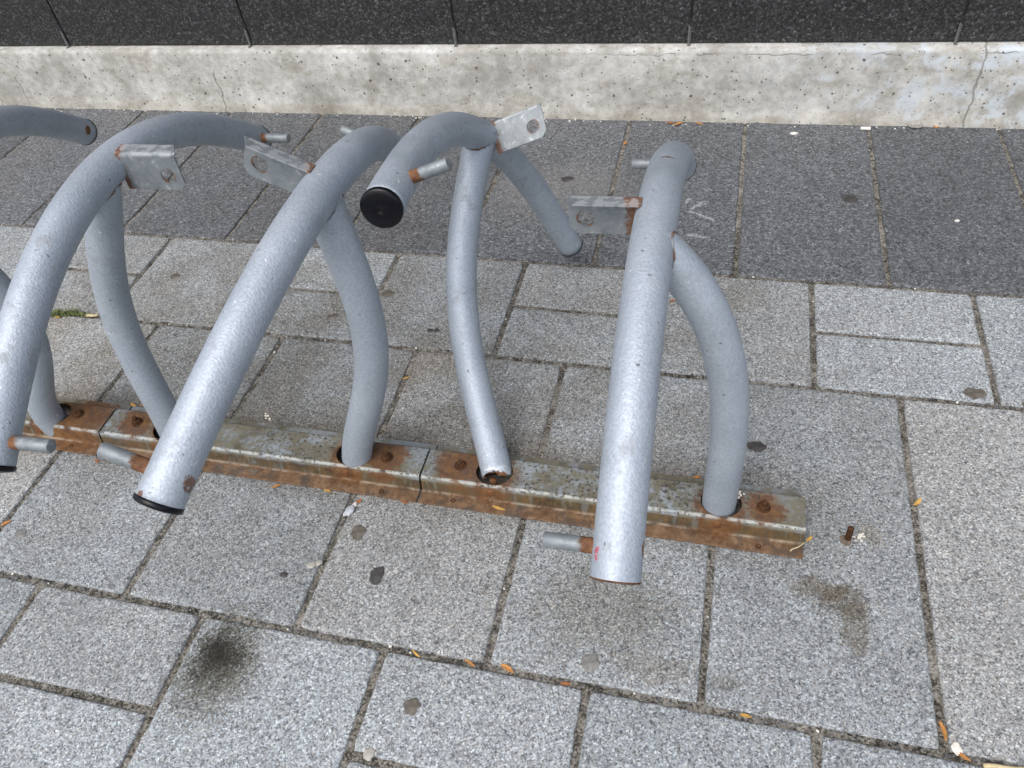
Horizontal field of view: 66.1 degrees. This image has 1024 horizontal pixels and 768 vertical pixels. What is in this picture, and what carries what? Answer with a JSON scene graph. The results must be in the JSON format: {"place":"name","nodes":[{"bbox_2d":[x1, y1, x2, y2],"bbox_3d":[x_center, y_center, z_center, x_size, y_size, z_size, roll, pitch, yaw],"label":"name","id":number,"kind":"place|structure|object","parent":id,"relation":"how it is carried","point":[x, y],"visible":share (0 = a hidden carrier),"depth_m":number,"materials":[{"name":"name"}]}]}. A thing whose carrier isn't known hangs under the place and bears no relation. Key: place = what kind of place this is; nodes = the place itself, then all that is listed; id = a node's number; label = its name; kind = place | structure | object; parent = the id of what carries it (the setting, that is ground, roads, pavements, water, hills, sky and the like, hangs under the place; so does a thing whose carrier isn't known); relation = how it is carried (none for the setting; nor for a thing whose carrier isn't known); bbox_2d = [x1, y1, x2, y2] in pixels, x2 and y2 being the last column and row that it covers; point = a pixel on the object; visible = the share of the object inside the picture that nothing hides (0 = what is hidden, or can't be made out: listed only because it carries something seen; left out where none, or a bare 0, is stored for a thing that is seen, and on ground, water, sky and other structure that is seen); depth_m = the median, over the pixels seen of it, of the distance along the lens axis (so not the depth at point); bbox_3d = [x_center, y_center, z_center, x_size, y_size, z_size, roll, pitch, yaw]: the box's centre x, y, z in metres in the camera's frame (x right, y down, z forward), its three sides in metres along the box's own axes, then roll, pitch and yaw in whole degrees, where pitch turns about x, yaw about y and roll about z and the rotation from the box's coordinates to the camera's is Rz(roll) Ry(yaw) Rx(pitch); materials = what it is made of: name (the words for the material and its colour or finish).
{"place":"outdoors","nodes":[
{"label":"outdoors","id":0,"kind":"place"},
{"bbox_2d":[0,226,1023,767],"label":"pavement","id":1,"kind":"structure","parent":0,"point":[828,632],"depth_m":1.43,"materials":[{"name":"stone"}]},
{"bbox_2d":[14,529,26,538],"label":"gum spot","id":2,"kind":"object","parent":1,"relation":"on","point":[20,534],"visible":1,"depth_m":1.58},
{"bbox_2d":[0,105,97,435],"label":"bike holder","id":3,"kind":"object","parent":1,"relation":"on","point":[46,411],"visible":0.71,"depth_m":1.67,"materials":[{"name":"silver metal"}]},
{"bbox_2d":[22,397,131,455],"bbox_3d":[-1.237,0.051,1.821,0.717,0.050,0.144,6,48,13],"label":"base rail","id":4,"kind":"object","parent":1,"relation":"on","point":[79,427],"visible":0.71,"depth_m":1.74,"materials":[{"name":"brown metal"}]},
{"bbox_2d":[0,112,290,472],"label":"bike holder","id":5,"kind":"object","parent":1,"relation":"on","point":[86,201],"visible":0.9,"depth_m":1.26,"materials":[{"name":"silver metal"}]},
{"bbox_2d":[170,273,179,278],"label":"gum spot","id":6,"kind":"object","parent":1,"relation":"on","point":[174,275],"visible":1,"depth_m":2.14,"materials":[{"name":"grey"}]},
{"bbox_2d":[97,124,401,514],"bbox_3d":[-0.309,-0.090,1.371,0.211,0.722,0.962,4,47,11],"label":"bike holder","id":7,"kind":"object","parent":1,"relation":"on","point":[313,209],"visible":0.92,"depth_m":1.07,"materials":[{"name":"silver metal"}]},
{"bbox_2d":[100,406,436,502],"bbox_3d":[-0.530,0.124,1.654,0.734,0.057,0.145,6,48,13],"label":"base rail","id":8,"kind":"object","parent":1,"relation":"on","point":[389,469],"visible":0.76,"depth_m":1.62,"materials":[{"name":"metal"}]},
{"bbox_2d":[280,572,287,577],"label":"gum spot","id":9,"kind":"object","parent":1,"relation":"on","point":[283,574],"visible":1,"depth_m":1.46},
{"bbox_2d":[306,561,315,567],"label":"gum spot","id":10,"kind":"object","parent":1,"relation":"on","point":[312,564],"visible":1,"depth_m":1.47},
{"bbox_2d":[316,560,322,565],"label":"gum spot","id":11,"kind":"object","parent":1,"relation":"on","point":[318,562],"visible":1,"depth_m":1.47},
{"bbox_2d":[327,313,337,317],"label":"gum spot","id":12,"kind":"object","parent":1,"relation":"on","point":[334,315],"visible":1,"depth_m":1.96,"materials":[{"name":"grey"}]},
{"bbox_2d":[343,505,354,515],"bbox_3d":[-0.319,0.249,1.542,0.028,0.013,0.017,-35,52,-23],"label":"pebble","id":13,"kind":"object","parent":1,"relation":"on","point":[349,511],"visible":1,"depth_m":1.54,"materials":[{"name":"stone"}]},
{"bbox_2d":[350,525,366,540],"bbox_3d":[-0.295,0.285,1.510,0.031,0.002,0.036,6,48,13],"label":"gum spot","id":14,"kind":"object","parent":1,"relation":"on","point":[357,532],"visible":1,"depth_m":1.51,"materials":[{"name":"grey"}]},
{"bbox_2d":[363,747,375,760],"bbox_3d":[-0.223,0.575,1.226,0.019,0.002,0.022,6,48,13],"label":"gum spot","id":15,"kind":"object","parent":1,"relation":"on","point":[368,754],"visible":1,"depth_m":1.23,"materials":[{"name":"white"}]},
{"bbox_2d":[369,566,384,584],"bbox_3d":[-0.249,0.350,1.442,0.028,0.002,0.040,6,48,13],"label":"gum spot","id":16,"kind":"object","parent":1,"relation":"on","point":[376,575],"visible":1,"depth_m":1.44,"materials":[{"name":"grey"}]},
{"bbox_2d":[381,289,394,296],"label":"gum spot","id":17,"kind":"object","parent":1,"relation":"on","point":[388,293],"visible":1,"depth_m":2.00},
{"bbox_2d":[403,698,420,715],"bbox_3d":[-0.163,0.520,1.271,0.027,0.002,0.029,22,53,25],"label":"gum spot","id":18,"kind":"object","parent":1,"relation":"on","point":[412,706],"visible":1,"depth_m":1.27,"materials":[{"name":"grey"}]},
{"bbox_2d":[360,103,582,477],"bbox_3d":[-0.025,-0.294,1.550,0.201,0.676,0.745,6,48,13],"label":"bike holder","id":19,"kind":"object","parent":1,"relation":"on","point":[409,165],"visible":0.98,"depth_m":1.52,"materials":[{"name":"silver metal"}]},
{"bbox_2d":[0,110,1023,767],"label":"joint mortar","id":20,"kind":"object","parent":1,"relation":"attached to","point":[350,754],"visible":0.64,"depth_m":1.45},
{"bbox_2d":[51,307,88,317],"bbox_3d":[-1.159,-0.189,2.068,0.123,0.015,0.038,1,47,9],"label":"weed tuft","id":21,"kind":"object","parent":20,"relation":"on","point":[69,312],"visible":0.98,"depth_m":2.07,"materials":[{"name":"green plant"}]},
{"bbox_2d":[86,314,98,316],"bbox_3d":[-1.093,-0.179,2.052,0.035,0.009,0.009,-1,47,6],"label":"twig","id":22,"kind":"object","parent":20,"relation":"on","point":[91,315],"visible":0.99,"depth_m":2.05,"materials":[{"name":"wood"}]},
{"bbox_2d":[464,659,474,666],"bbox_3d":[-0.070,0.464,1.310,0.022,0.003,0.006,17,46,20],"label":"dry leaf","id":23,"kind":"object","parent":20,"relation":"on","point":[470,662],"visible":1,"depth_m":1.31,"materials":[{"name":"orange plant"}]},
{"bbox_2d":[500,664,513,672],"bbox_3d":[-0.007,0.468,1.297,0.027,0.003,0.009,27,60,34],"label":"dry leaf","id":24,"kind":"object","parent":20,"relation":"on","point":[507,667],"visible":1,"depth_m":1.30,"materials":[{"name":"orange plant"}]},
{"bbox_2d":[0,108,1022,766],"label":"grit","id":25,"kind":"object","parent":20,"relation":"on","point":[544,434],"visible":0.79,"depth_m":1.51,"materials":[{"name":"gravel"}]},
{"bbox_2d":[739,713,751,717],"bbox_3d":[0.359,0.510,1.210,0.018,0.003,0.008,20,47,20],"label":"dry leaf","id":26,"kind":"object","parent":20,"relation":"on","point":[745,715],"visible":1,"depth_m":1.21,"materials":[{"name":"yellow plant"}]},
{"bbox_2d":[939,721,946,740],"bbox_3d":[0.641,0.515,1.169,0.007,0.003,0.030,3,43,5],"label":"dry leaf","id":27,"kind":"object","parent":20,"relation":"on","point":[943,729],"visible":1,"depth_m":1.17,"materials":[{"name":"orange plant"}]},
{"bbox_2d":[958,752,970,760],"bbox_3d":[0.655,0.541,1.143,0.019,0.003,0.008,17,47,24],"label":"dry leaf","id":28,"kind":"object","parent":20,"relation":"on","point":[962,755],"visible":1,"depth_m":1.14,"materials":[{"name":"orange plant"}]},
{"bbox_2d":[982,763,1023,767],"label":"twig","id":29,"kind":"object","parent":20,"relation":"on","point":[988,765],"visible":1,"depth_m":1.13,"materials":[{"name":"wood"}]},
{"bbox_2d":[582,654,599,671],"bbox_3d":[0.130,0.457,1.292,0.030,0.002,0.030,-24,49,-15],"label":"gum spot","id":30,"kind":"object","parent":1,"relation":"on","point":[590,662],"visible":1,"depth_m":1.29,"materials":[{"name":"grey"}]},
{"bbox_2d":[418,445,805,558],"bbox_3d":[0.177,0.200,1.491,0.717,0.057,0.145,6,48,13],"label":"base rail","id":31,"kind":"object","parent":1,"relation":"on","point":[768,520],"visible":0.81,"depth_m":1.48,"materials":[{"name":"brown metal"}]},
{"bbox_2d":[490,477,497,484],"bbox_3d":[-0.034,0.197,1.535,0.014,0.038,0.016,6,48,13],"label":"bolt stub","id":32,"kind":"object","parent":31,"relation":"in","point":[493,480],"visible":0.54,"depth_m":1.52,"materials":[{"name":"brown metal"}]},
{"bbox_2d":[542,141,748,584],"bbox_3d":[0.249,-0.034,1.300,0.301,0.637,0.961,6,48,13],"label":"bike holder","id":33,"kind":"object","parent":1,"relation":"on","point":[663,259],"visible":1,"depth_m":1.02,"materials":[{"name":"silver metal"}]},
{"bbox_2d":[747,441,766,452],"bbox_3d":[0.485,0.124,1.561,0.041,0.002,0.029,6,48,13],"label":"gum spot","id":34,"kind":"object","parent":1,"relation":"on","point":[759,447],"visible":0.98,"depth_m":1.56,"materials":[{"name":"grey"}]},
{"bbox_2d":[839,526,853,545],"bbox_3d":[0.593,0.266,1.389,0.022,0.037,0.024,6,48,13],"label":"rusty stud","id":35,"kind":"object","parent":1,"relation":"on","point":[846,539],"visible":1,"depth_m":1.40,"materials":[{"name":"brown metal"}]},
{"bbox_2d":[852,533,865,541],"bbox_3d":[0.615,0.274,1.400,0.029,0.009,0.018,-9,46,-1],"label":"crumbled chip","id":36,"kind":"object","parent":1,"relation":"on","point":[860,535],"visible":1,"depth_m":1.40,"materials":[{"name":"white paper"}]},
{"bbox_2d":[914,498,920,505],"bbox_3d":[0.742,0.216,1.439,0.008,0.003,0.022,32,62,26],"label":"dry leaf","id":37,"kind":"object","parent":1,"relation":"on","point":[918,501],"visible":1,"depth_m":1.44,"materials":[{"name":"plant"}]},
{"bbox_2d":[951,742,962,755],"bbox_3d":[0.650,0.533,1.152,0.014,0.004,0.019,-12,46,-4],"label":"chip","id":38,"kind":"object","parent":1,"relation":"on","point":[956,748],"visible":1,"depth_m":1.15,"materials":[{"name":"white paper"}]},
{"bbox_2d":[963,387,986,399],"bbox_3d":[0.942,0.019,1.601,0.047,0.002,0.033,6,48,13],"label":"gum spot","id":39,"kind":"object","parent":1,"relation":"on","point":[973,393],"visible":1,"depth_m":1.60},
{"bbox_2d":[0,108,1023,295],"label":"border paving","id":40,"kind":"structure","parent":0,"point":[801,219],"depth_m":2.20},
{"bbox_2d":[561,176,573,181],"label":"gum spot","id":41,"kind":"object","parent":40,"relation":"on","point":[567,178],"visible":1,"depth_m":2.28,"materials":[{"name":"grey"}]},
{"bbox_2d":[843,194,857,202],"bbox_3d":[0.901,-0.493,2.092,0.039,0.002,0.039,6,48,13],"label":"gum spot","id":42,"kind":"object","parent":40,"relation":"on","point":[851,198],"visible":1,"depth_m":2.09,"materials":[{"name":"grey"}]},
{"bbox_2d":[860,126,870,129],"bbox_3d":[1.038,-0.750,2.311,0.028,0.010,0.010,8,48,15],"label":"cigarette butt","id":43,"kind":"object","parent":40,"relation":"on","point":[865,128],"visible":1,"depth_m":2.31,"materials":[{"name":"paper"}]},
{"bbox_2d":[907,121,922,127],"bbox_3d":[1.175,-0.756,2.294,0.045,0.023,0.020,6,48,13],"label":"chip","id":44,"kind":"object","parent":40,"relation":"on","point":[915,124],"visible":1,"depth_m":2.29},
{"label":"ground","id":45,"kind":"structure","parent":0,"visible":0},
{"bbox_2d":[0,0,1023,129],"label":"building wall","id":46,"kind":"structure","parent":45,"relation":"on","point":[939,63],"depth_m":2.43,"materials":[{"name":"concrete"}]}
]}

